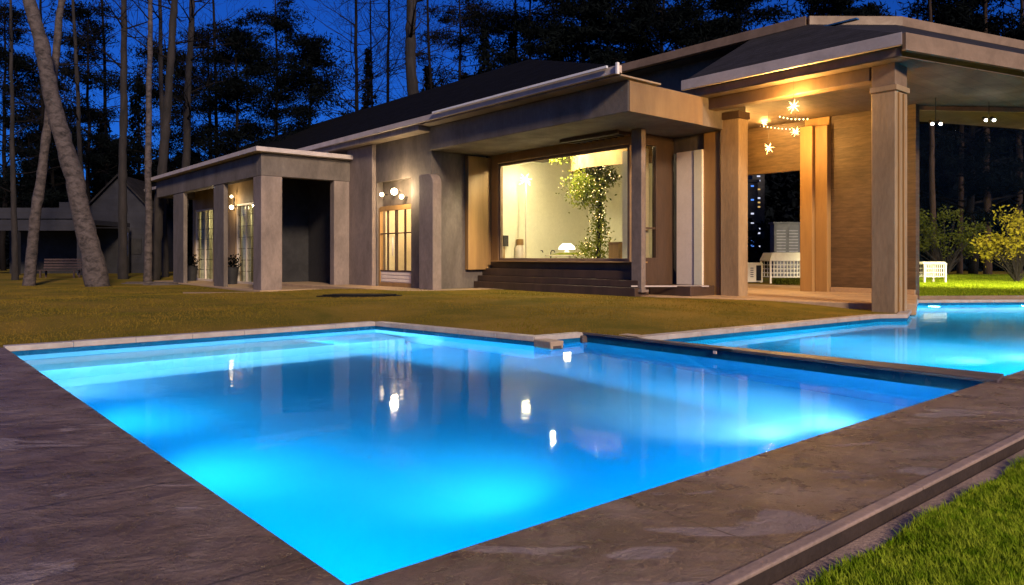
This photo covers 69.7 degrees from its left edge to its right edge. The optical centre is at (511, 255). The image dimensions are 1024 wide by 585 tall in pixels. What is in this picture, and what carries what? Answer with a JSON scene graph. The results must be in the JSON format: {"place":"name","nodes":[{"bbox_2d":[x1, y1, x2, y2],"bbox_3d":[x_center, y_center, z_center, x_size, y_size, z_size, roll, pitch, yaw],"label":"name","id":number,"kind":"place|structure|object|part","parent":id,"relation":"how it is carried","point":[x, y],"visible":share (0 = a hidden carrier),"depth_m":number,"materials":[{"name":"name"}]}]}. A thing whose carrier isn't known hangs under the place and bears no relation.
{"place":"outdoors","nodes":[
{"label":"outdoors","id":0,"kind":"place"},
{"bbox_2d":[183,289,319,293],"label":"path","id":1,"kind":"structure","parent":0,"point":[223,292],"depth_m":19.52,"materials":[{"name":"grey stone"}]},
{"bbox_2d":[282,282,485,290],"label":"path","id":2,"kind":"structure","parent":0,"point":[319,285],"depth_m":21.20,"materials":[{"name":"grey stone"}]},
{"bbox_2d":[18,330,958,584],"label":"water","id":3,"kind":"structure","parent":0,"point":[349,457],"depth_m":4.91,"materials":[{"name":"blue liquid"}]},
{"bbox_2d":[0,0,1019,191],"label":"sky","id":4,"kind":"structure","parent":0,"point":[221,7],"materials":[{"name":"blue"}]},
{"bbox_2d":[0,347,1023,584],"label":"pool deck","id":5,"kind":"structure","parent":0,"point":[89,495],"depth_m":2.88,"materials":[{"name":"stone"}]},
{"bbox_2d":[704,430,1023,584],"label":"kerb","id":6,"kind":"structure","parent":5,"relation":"on","point":[762,564],"depth_m":2.77,"materials":[{"name":"grey concrete"}]},
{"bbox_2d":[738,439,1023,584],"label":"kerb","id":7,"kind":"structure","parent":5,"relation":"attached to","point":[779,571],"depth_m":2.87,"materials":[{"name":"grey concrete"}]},
{"bbox_2d":[0,265,1023,347],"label":"lawn","id":8,"kind":"structure","parent":0,"point":[50,280],"depth_m":12.26,"materials":[{"name":"green plant"}]},
{"bbox_2d":[0,1,68,270],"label":"pine tree","id":9,"kind":"object","parent":8,"relation":"on","point":[17,59],"visible":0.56,"depth_m":43.73,"materials":[{"name":"green plant"}]},
{"bbox_2d":[0,0,83,279],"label":"bare tree","id":10,"kind":"object","parent":8,"relation":"on","point":[14,245],"visible":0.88,"depth_m":27.94,"materials":[{"name":"brown plant"}]},
{"bbox_2d":[0,65,110,219],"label":"pine tree","id":11,"kind":"object","parent":8,"relation":"on","point":[51,178],"visible":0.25,"depth_m":45.08,"materials":[{"name":"green plant"}]},
{"bbox_2d":[0,0,114,219],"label":"bare tree","id":12,"kind":"object","parent":8,"relation":"on","point":[28,30],"visible":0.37,"depth_m":43.92,"materials":[{"name":"brown plant"}]},
{"bbox_2d":[37,259,81,277],"bbox_3d":[-18.503,0.557,30.144,1.500,0.885,0.580,0,0,-6],"label":"garden bench","id":13,"kind":"object","parent":8,"relation":"on","point":[61,265],"visible":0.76,"depth_m":30.35,"materials":[{"name":"brown wood"}]},
{"bbox_2d":[0,202,129,274],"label":"carport","id":14,"kind":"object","parent":8,"relation":"on","point":[57,239],"visible":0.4,"depth_m":37.15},
{"bbox_2d":[22,0,109,286],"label":"leaning tree","id":15,"kind":"object","parent":8,"relation":"on","point":[94,271],"visible":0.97,"depth_m":23.77,"materials":[{"name":"brown plant"}]},
{"bbox_2d":[22,0,120,285],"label":"leaning tree","id":16,"kind":"object","parent":8,"relation":"on","point":[30,268],"visible":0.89,"depth_m":24.89,"materials":[{"name":"brown plant"}]},
{"bbox_2d":[13,0,138,172],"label":"bare tree","id":17,"kind":"object","parent":8,"relation":"on","point":[78,113],"visible":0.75,"depth_m":35.92,"materials":[{"name":"brown plant"}]},
{"bbox_2d":[1,0,172,201],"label":"pine tree","id":18,"kind":"object","parent":8,"relation":"on","point":[103,140],"visible":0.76,"depth_m":41.71,"materials":[{"name":"green plant"}]},
{"bbox_2d":[2,0,183,185],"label":"bare tree","id":19,"kind":"object","parent":8,"relation":"on","point":[105,98],"visible":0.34,"depth_m":43.95,"materials":[{"name":"brown plant"}]},
{"bbox_2d":[90,121,117,198],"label":"spruce","id":20,"kind":"object","parent":8,"relation":"on","point":[100,127],"visible":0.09,"depth_m":49.73,"materials":[{"name":"green plant"}]},
{"bbox_2d":[52,0,184,278],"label":"bare tree","id":21,"kind":"object","parent":8,"relation":"on","point":[122,268],"visible":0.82,"depth_m":29.90,"materials":[{"name":"brown plant"}]},
{"bbox_2d":[86,0,168,281],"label":"bare tree","id":22,"kind":"object","parent":8,"relation":"on","point":[147,275],"visible":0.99,"depth_m":28.92,"materials":[{"name":"brown plant"}]},
{"bbox_2d":[89,174,172,272],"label":"shed","id":23,"kind":"structure","parent":8,"relation":"on","point":[103,203],"depth_m":38.09,"materials":[{"name":"grey"}]},
{"bbox_2d":[131,239,141,253],"bbox_3d":[-19.438,-0.500,38.089,0.500,0.800,0.050,0,0,-8],"label":"window","id":24,"kind":"structure","parent":23,"relation":"in","point":[136,244],"depth_m":38.07,"materials":[{"name":"grey glass"}]},
{"bbox_2d":[117,73,158,182],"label":"pine tree","id":25,"kind":"object","parent":8,"relation":"on","point":[136,134],"visible":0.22,"depth_m":45.80,"materials":[{"name":"green plant"}]},
{"bbox_2d":[121,282,160,283],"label":"stone slab","id":26,"kind":"structure","parent":8,"relation":"on","point":[139,282],"depth_m":26.93,"materials":[{"name":"grey stone"}]},
{"bbox_2d":[103,38,212,204],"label":"pine tree","id":27,"kind":"object","parent":8,"relation":"on","point":[155,91],"visible":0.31,"depth_m":45.20,"materials":[{"name":"green plant"}]},
{"bbox_2d":[75,0,243,259],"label":"bare tree","id":28,"kind":"object","parent":8,"relation":"on","point":[186,115],"visible":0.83,"depth_m":34.88,"materials":[{"name":"brown plant"}]},
{"bbox_2d":[133,0,185,276],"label":"bare tree","id":29,"kind":"object","parent":8,"relation":"on","point":[165,263],"visible":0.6,"depth_m":31.93,"materials":[{"name":"brown plant"}]},
{"bbox_2d":[143,282,180,284],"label":"stone slab","id":30,"kind":"structure","parent":8,"relation":"on","point":[168,283],"depth_m":25.57,"materials":[{"name":"grey stone"}]},
{"bbox_2d":[115,0,217,279],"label":"bare tree","id":31,"kind":"object","parent":8,"relation":"on","point":[159,203],"visible":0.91,"depth_m":29.88,"materials":[{"name":"brown plant"}]},
{"bbox_2d":[111,0,277,160],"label":"bare tree","id":32,"kind":"object","parent":8,"relation":"on","point":[214,43],"visible":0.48,"depth_m":42.18,"materials":[{"name":"brown plant"}]},
{"bbox_2d":[144,25,266,216],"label":"pine tree","id":33,"kind":"object","parent":8,"relation":"on","point":[208,115],"visible":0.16,"depth_m":47.17,"materials":[{"name":"green plant"}]},
{"bbox_2d":[168,17,291,168],"bbox_3d":[-14.835,-5.901,40.052,7.617,13.961,7.280,0,0,40],"label":"pine tree","id":34,"kind":"object","parent":8,"relation":"on","point":[234,89],"visible":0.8,"depth_m":39.37,"materials":[{"name":"green plant"}]},
{"bbox_2d":[213,0,325,149],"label":"pine tree","id":35,"kind":"object","parent":8,"relation":"on","point":[279,23],"visible":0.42,"depth_m":45.66,"materials":[{"name":"green plant"}]},
{"bbox_2d":[222,26,372,150],"bbox_3d":[-10.439,-5.310,37.719,7.930,12.788,7.100,0,0,0],"label":"pine tree","id":36,"kind":"object","parent":8,"relation":"on","point":[311,56],"visible":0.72,"depth_m":37.34,"materials":[{"name":"green plant"}]},
{"bbox_2d":[283,0,426,118],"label":"bare tree","id":37,"kind":"object","parent":8,"relation":"on","point":[356,49],"visible":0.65,"depth_m":41.92,"materials":[{"name":"brown plant"}]},
{"bbox_2d":[316,293,401,297],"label":"stone slab","id":38,"kind":"structure","parent":8,"relation":"on","point":[357,295],"depth_m":16.42,"materials":[{"name":"grey stone"}]},
{"bbox_2d":[359,47,378,108],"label":"spruce","id":39,"kind":"object","parent":8,"relation":"on","point":[367,64],"visible":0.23,"depth_m":43.88,"materials":[{"name":"green plant"}]},
{"bbox_2d":[319,0,453,106],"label":"bare tree","id":40,"kind":"object","parent":8,"relation":"on","point":[362,70],"visible":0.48,"depth_m":43.94,"materials":[{"name":"brown plant"}]},
{"bbox_2d":[336,0,460,113],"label":"bare tree","id":41,"kind":"object","parent":8,"relation":"on","point":[387,70],"visible":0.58,"depth_m":39.95,"materials":[{"name":"brown plant"}]},
{"bbox_2d":[380,0,460,95],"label":"bare tree","id":42,"kind":"object","parent":8,"relation":"on","point":[410,53],"visible":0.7,"depth_m":35.80,"materials":[{"name":"brown plant"}]},
{"bbox_2d":[421,64,435,90],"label":"spruce","id":43,"kind":"object","parent":8,"relation":"on","point":[426,80],"visible":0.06,"depth_m":41.85,"materials":[{"name":"green plant"}]},
{"bbox_2d":[336,0,539,104],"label":"bare tree","id":44,"kind":"object","parent":8,"relation":"on","point":[429,59],"visible":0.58,"depth_m":40.74,"materials":[{"name":"brown plant"}]},
{"bbox_2d":[401,0,500,91],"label":"pine tree","id":45,"kind":"object","parent":8,"relation":"on","point":[460,39],"visible":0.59,"depth_m":45.99,"materials":[{"name":"green plant"}]},
{"bbox_2d":[459,72,470,78],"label":"spruce","id":46,"kind":"object","parent":8,"relation":"on","point":[464,74],"visible":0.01,"depth_m":45.88,"materials":[{"name":"green plant"}]},
{"bbox_2d":[402,0,543,86],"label":"bare tree","id":47,"kind":"object","parent":8,"relation":"on","point":[514,2],"visible":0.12,"depth_m":42.98,"materials":[{"name":"brown plant"}]},
{"bbox_2d":[469,25,495,76],"bbox_3d":[-1.689,-5.739,40.010,4.570,13.704,4.370,0,0,30],"label":"spruce","id":48,"kind":"object","parent":8,"relation":"on","point":[483,32],"visible":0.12,"depth_m":39.88,"materials":[{"name":"green plant"}]},
{"bbox_2d":[11,326,978,389],"bbox_3d":[-0.783,1.550,6.990,5.851,1.100,7.823,0,0,-41],"label":"pool basin","id":49,"kind":"object","parent":8,"relation":"in","point":[153,343],"visible":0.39,"depth_m":9.22,"materials":[{"name":"paint"}]},
{"bbox_2d":[3,321,583,351],"bbox_3d":[-2.521,1.018,9.817,6.691,0.065,2.504,0,0,-9],"label":"coping","id":50,"kind":"object","parent":49,"relation":"on","point":[181,336],"visible":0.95,"depth_m":9.41,"materials":[{"name":"grey stone"}]},
{"bbox_2d":[534,338,562,348],"bbox_3d":[0.444,1.120,8.933,0.208,0.200,0.342,0,0,-36],"label":"stone block","id":51,"kind":"object","parent":49,"relation":"attached to","point":[548,343],"visible":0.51,"depth_m":8.84,"materials":[{"name":"beige stone"}]},
{"bbox_2d":[580,335,586,341],"bbox_3d":[0.924,1.100,9.448,0.089,0.160,0.062,0,0,-36],"label":"water spout","id":52,"kind":"object","parent":49,"relation":"attached to","point":[583,338],"visible":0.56,"depth_m":9.42,"materials":[{"name":"grey stone"}]},
{"bbox_2d":[582,332,1003,389],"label":"dividing wall","id":53,"kind":"structure","parent":49,"relation":"on","point":[964,378],"depth_m":6.94,"materials":[{"name":"tile"}]},
{"bbox_2d":[619,334,645,336],"bbox_3d":[1.481,0.973,9.033,0.160,0.008,0.300,0,0,-39],"label":"coping","id":54,"kind":"object","parent":53,"relation":"on","point":[634,335],"visible":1,"depth_m":8.96,"materials":[{"name":"grey stone"}]},
{"bbox_2d":[713,347,738,353],"bbox_3d":[2.264,1.006,7.799,0.120,0.077,0.260,0,0,-39],"label":"depth marker","id":55,"kind":"object","parent":53,"relation":"on","point":[731,348],"visible":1,"depth_m":7.78,"materials":[{"name":"white tile"}]},
{"bbox_2d":[502,31,518,63],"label":"spruce","id":56,"kind":"object","parent":8,"relation":"on","point":[512,43],"visible":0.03,"depth_m":41.86,"materials":[{"name":"green plant"}]},
{"bbox_2d":[0,15,1023,271],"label":"woods","id":57,"kind":"object","parent":8,"relation":"on","point":[782,203],"visible":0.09,"depth_m":50.45,"materials":[{"name":"green plant"}]},
{"bbox_2d":[469,0,576,72],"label":"pine tree","id":58,"kind":"object","parent":8,"relation":"on","point":[506,15],"visible":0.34,"depth_m":40.82,"materials":[{"name":"green plant"}]},
{"bbox_2d":[484,0,667,67],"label":"pine tree","id":59,"kind":"object","parent":8,"relation":"on","point":[569,41],"visible":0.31,"depth_m":35.66,"materials":[{"name":"green plant"}]},
{"bbox_2d":[143,16,1023,312],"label":"house","id":60,"kind":"structure","parent":8,"relation":"on","point":[679,140],"depth_m":17.94,"materials":[{"name":"concrete"}]},
{"bbox_2d":[187,252,201,280],"bbox_3d":[-12.658,0.415,29.088,0.857,1.130,0.691,0,0,40],"label":"planter","id":61,"kind":"object","parent":60,"relation":"on","point":[192,267],"visible":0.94,"depth_m":28.93,"materials":[{"name":"grey concrete"}]},
{"bbox_2d":[196,208,212,280],"bbox_3d":[-12.054,-0.475,29.152,0.250,2.950,2.213,0,0,-40],"label":"door","id":62,"kind":"structure","parent":60,"relation":"in","point":[205,249],"depth_m":29.54,"materials":[{"name":"white paint"}]},
{"bbox_2d":[229,195,236,210],"bbox_3d":[-9.916,-1.880,26.165,0.145,0.560,0.264,0,0,45],"label":"wall lamp","id":63,"kind":"object","parent":60,"relation":"attached to","point":[233,206],"visible":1,"depth_m":26.17,"materials":[{"name":"metal"}]},
{"bbox_2d":[228,253,241,283],"bbox_3d":[-9.762,0.435,25.638,0.732,1.089,0.791,0,0,0],"label":"planter","id":64,"kind":"object","parent":60,"relation":"on","point":[233,274],"visible":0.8,"depth_m":25.51,"materials":[{"name":"grey concrete"}]},
{"bbox_2d":[237,202,252,284],"bbox_3d":[-9.215,-0.475,25.793,0.250,2.950,1.730,0,0,-40],"label":"door","id":65,"kind":"structure","parent":60,"relation":"in","point":[247,213],"depth_m":26.02,"materials":[{"name":"white paint"}]},
{"bbox_2d":[379,204,410,287],"bbox_3d":[-3.334,-0.279,21.111,0.153,2.339,1.873,0,0,-40],"label":"door","id":66,"kind":"structure","parent":60,"relation":"in","point":[393,278],"depth_m":21.12,"materials":[{"name":"brown wood"}]},
{"bbox_2d":[391,188,399,194],"bbox_3d":[-3.352,-1.842,21.095,0.287,0.200,0.195,0,0,-65],"label":"wall lamp","id":67,"kind":"object","parent":60,"relation":"attached to","point":[394,191],"visible":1,"depth_m":20.99,"materials":[{"name":"metal"}]},
{"bbox_2d":[503,235,508,257],"bbox_3d":[-0.232,-0.195,21.185,0.190,0.790,0.190,0,0,-40],"label":"speaker","id":68,"kind":"object","parent":60,"relation":"on","point":[505,240],"visible":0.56,"depth_m":21.15},
{"bbox_2d":[515,239,524,257],"bbox_3d":[0.234,-0.145,21.409,0.303,0.690,0.302,0,0,0],"label":"canister","id":69,"kind":"object","parent":60,"relation":"on","point":[519,250],"visible":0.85,"depth_m":21.30,"materials":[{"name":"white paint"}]},
{"bbox_2d":[520,175,529,257],"bbox_3d":[0.384,-1.080,21.054,0.371,2.560,0.329,0,0,0],"label":"floor lamp","id":70,"kind":"object","parent":60,"relation":"on","point":[525,179],"visible":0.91,"depth_m":21.05,"materials":[{"name":"white metal"}]},
{"bbox_2d":[545,253,584,257],"bbox_3d":[1.549,0.059,20.782,1.240,0.299,1.240,0,0,-40],"label":"side table","id":71,"kind":"object","parent":60,"relation":"on","point":[563,254],"visible":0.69,"depth_m":20.39,"materials":[{"name":"white paint"}]},
{"bbox_2d":[558,243,574,252],"bbox_3d":[1.549,-0.220,20.782,0.474,0.260,0.474,0,0,0],"label":"table lamp","id":72,"kind":"object","parent":71,"relation":"on","point":[566,247],"visible":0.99,"depth_m":20.63,"materials":[{"name":"white metal"}]},
{"bbox_2d":[491,144,647,262],"bbox_3d":[1.243,-1.201,18.496,0.420,2.718,5.169,0,0,-40],"label":"window","id":73,"kind":"structure","parent":60,"relation":"in","point":[583,260],"depth_m":18.15,"materials":[{"name":"brown wood"}]},
{"bbox_2d":[549,156,621,257],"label":"ivy column","id":74,"kind":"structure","parent":60,"relation":"on","point":[596,179],"depth_m":19.61,"materials":[{"name":"green plant"}]},
{"bbox_2d":[608,242,621,257],"bbox_3d":[2.651,-0.075,18.394,0.355,0.550,0.355,0,0,-40],"label":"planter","id":75,"kind":"object","parent":60,"relation":"on","point":[615,249],"visible":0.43,"depth_m":18.23,"materials":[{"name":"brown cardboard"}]},
{"bbox_2d":[646,142,656,259],"bbox_3d":[3.130,-1.250,16.928,0.560,2.700,0.100,0,0,-40],"label":"window","id":76,"kind":"structure","parent":60,"relation":"in","point":[653,145],"depth_m":17.05,"materials":[{"name":"brown wood"}]},
{"bbox_2d":[677,149,703,284],"bbox_3d":[4.148,-0.810,17.042,0.180,3.220,0.723,0,0,-40],"label":"door","id":77,"kind":"structure","parent":60,"relation":"in","point":[690,164],"depth_m":16.97,"materials":[{"name":"white paint"}]},
{"bbox_2d":[788,80,794,109],"bbox_3d":[5.486,-3.099,14.326,0.226,0.642,0.266,0,0,13],"label":"star lantern","id":78,"kind":"object","parent":60,"relation":"hanging from","point":[793,106],"visible":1,"depth_m":14.31,"materials":[{"name":"metal"}]},
{"bbox_2d":[824,17,858,25],"bbox_3d":[6.978,-4.942,15.600,0.120,0.030,0.700,0,0,-40],"label":"roof window","id":79,"kind":"structure","parent":60,"relation":"in","point":[853,19],"depth_m":15.53,"materials":[{"name":"blue glass"}]},
{"bbox_2d":[928,98,942,124],"bbox_3d":[9.151,-3.117,15.902,0.269,0.601,0.137,0,0,0],"label":"spotlight","id":80,"kind":"object","parent":60,"relation":"attached to","point":[931,122],"visible":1,"depth_m":15.89,"materials":[{"name":"metal"}]},
{"bbox_2d":[919,106,1023,299],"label":"window","id":81,"kind":"structure","parent":60,"relation":"in","point":[921,108],"depth_m":16.82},
{"bbox_2d":[982,102,995,121],"bbox_3d":[10.564,-3.194,16.302,0.269,0.448,0.137,0,0,0],"label":"spotlight","id":82,"kind":"object","parent":60,"relation":"attached to","point":[985,119],"visible":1,"depth_m":16.29,"materials":[{"name":"metal"}]},
{"bbox_2d":[574,0,769,73],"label":"pine tree","id":83,"kind":"object","parent":8,"relation":"on","point":[672,26],"visible":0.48,"depth_m":32.28,"materials":[{"name":"green plant"}]},
{"bbox_2d":[690,0,796,36],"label":"pine tree","id":84,"kind":"object","parent":8,"relation":"on","point":[741,6],"visible":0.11,"depth_m":37.69,"materials":[{"name":"green plant"}]},
{"bbox_2d":[748,179,759,262],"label":"tower","id":85,"kind":"structure","parent":8,"relation":"on","point":[753,199],"depth_m":80.00,"materials":[{"name":"black glass"}]},
{"bbox_2d":[748,174,764,263],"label":"tower","id":86,"kind":"structure","parent":8,"relation":"on","point":[761,199],"depth_m":84.00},
{"bbox_2d":[760,253,799,282],"bbox_3d":[8.924,0.385,24.002,1.426,0.990,0.777,0,0,-6],"label":"lattice bench","id":87,"kind":"object","parent":8,"relation":"on","point":[777,257],"visible":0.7,"depth_m":23.66,"materials":[{"name":"white wood"}]},
{"bbox_2d":[768,222,799,277],"bbox_3d":[11.123,-0.240,30.000,1.150,2.260,0.600,0,0,0],"label":"garden cupboard","id":88,"kind":"object","parent":8,"relation":"on","point":[784,237],"visible":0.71,"depth_m":29.73,"materials":[{"name":"grey wood"}]},
{"bbox_3d":[10.873,-0.260,29.731,0.440,1.900,0.033,0,0,0],"label":"door","id":89,"kind":"part","parent":88,"relation":"part of","materials":[{"name":"white wood"}]},
{"bbox_3d":[11.373,-0.260,29.731,0.440,1.900,0.033,0,0,0],"label":"door","id":90,"kind":"part","parent":88,"relation":"part of","materials":[{"name":"white wood"}]},
{"bbox_2d":[772,277,799,284],"bbox_3d":[8.566,0.778,22.802,0.956,0.235,0.354,0,0,0],"label":"hedge","id":91,"kind":"object","parent":8,"relation":"on","point":[785,281],"visible":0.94,"depth_m":22.69,"materials":[{"name":"green plant"}]},
{"bbox_2d":[666,302,1023,341],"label":"pool basin","id":92,"kind":"object","parent":8,"relation":"in","point":[698,338],"visible":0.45,"depth_m":11.25,"materials":[{"name":"paint"}]},
{"bbox_2d":[626,299,1023,339],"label":"coping","id":93,"kind":"object","parent":92,"relation":"on","point":[724,330],"visible":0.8,"depth_m":10.96,"materials":[{"name":"grey stone"}]},
{"bbox_2d":[783,0,955,193],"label":"pine tree","id":94,"kind":"object","parent":8,"relation":"on","point":[826,7],"visible":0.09,"depth_m":38.70,"materials":[{"name":"green plant"}]},
{"bbox_2d":[896,0,936,274],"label":"bare tree","id":95,"kind":"object","parent":8,"relation":"on","point":[932,199],"visible":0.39,"depth_m":32.90,"materials":[{"name":"brown plant"}]},
{"bbox_2d":[919,262,946,282],"bbox_3d":[13.599,0.540,24.003,0.828,0.700,0.625,0,0,-9],"label":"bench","id":96,"kind":"object","parent":8,"relation":"on","point":[928,269],"visible":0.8,"depth_m":23.74,"materials":[{"name":"white wood"}]},
{"bbox_2d":[919,204,993,274],"bbox_3d":[18.334,-0.634,30.940,3.102,3.073,2.934,0,0,39],"label":"shrub","id":97,"kind":"object","parent":8,"relation":"on","point":[939,236],"visible":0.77,"depth_m":30.78,"materials":[{"name":"green plant"}]},
{"bbox_2d":[895,0,1023,273],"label":"pine tree","id":98,"kind":"object","parent":8,"relation":"on","point":[956,13],"visible":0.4,"depth_m":34.76,"materials":[{"name":"green plant"}]},
{"bbox_2d":[919,274,1023,295],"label":"grass","id":99,"kind":"structure","parent":8,"relation":"on","point":[984,284],"depth_m":20.94,"materials":[{"name":"green plant"}]},
{"bbox_2d":[956,30,987,273],"bbox_3d":[22.727,-7.248,36.952,2.595,16.800,3.765,0,0,27],"label":"bare tree","id":100,"kind":"object","parent":8,"relation":"on","point":[959,267],"visible":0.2,"depth_m":36.91,"materials":[{"name":"brown plant"}]},
{"bbox_2d":[969,0,1018,274],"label":"bare tree","id":101,"kind":"object","parent":8,"relation":"on","point":[987,199],"visible":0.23,"depth_m":34.90,"materials":[{"name":"brown plant"}]},
{"bbox_2d":[967,204,1023,281],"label":"shrub","id":102,"kind":"object","parent":8,"relation":"on","point":[1014,273],"visible":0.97,"depth_m":24.67,"materials":[{"name":"green plant"}]},
{"bbox_2d":[1000,0,1023,272],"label":"bare tree","id":103,"kind":"object","parent":8,"relation":"on","point":[1019,151],"visible":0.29,"depth_m":37.92,"materials":[{"name":"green plant"}]},
{"bbox_2d":[486,284,917,315],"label":"terrace","id":104,"kind":"structure","parent":0,"point":[791,294],"depth_m":15.60,"materials":[{"name":"beige stone"}]},
{"bbox_2d":[748,263,762,281],"bbox_3d":[7.875,0.540,24.294,0.720,0.640,0.312,0,0,0],"label":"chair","id":105,"kind":"object","parent":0,"point":[755,271],"visible":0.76,"depth_m":24.15,"materials":[{"name":"white metal"}]},
{"bbox_3d":[8.095,0.560,24.144,0.160,0.500,0.012,0,0,0],"label":"door","id":106,"kind":"part","parent":105,"relation":"part of","materials":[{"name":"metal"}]},
{"bbox_2d":[687,305,1023,375],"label":"water","id":107,"kind":"structure","parent":0,"point":[985,338],"depth_m":9.61,"materials":[{"name":"blue liquid"}]},
{"label":"near lawn","id":108,"kind":"structure","parent":0,"visible":0},
{"bbox_2d":[771,449,1023,584],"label":"curb","id":109,"kind":"structure","parent":108,"relation":"on","point":[875,537],"depth_m":2.85,"materials":[{"name":"grey concrete"}]},
{"bbox_2d":[795,455,1023,584],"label":"grass","id":110,"kind":"structure","parent":108,"relation":"on","point":[960,540],"depth_m":2.63,"materials":[{"name":"green plant"}]}
]}

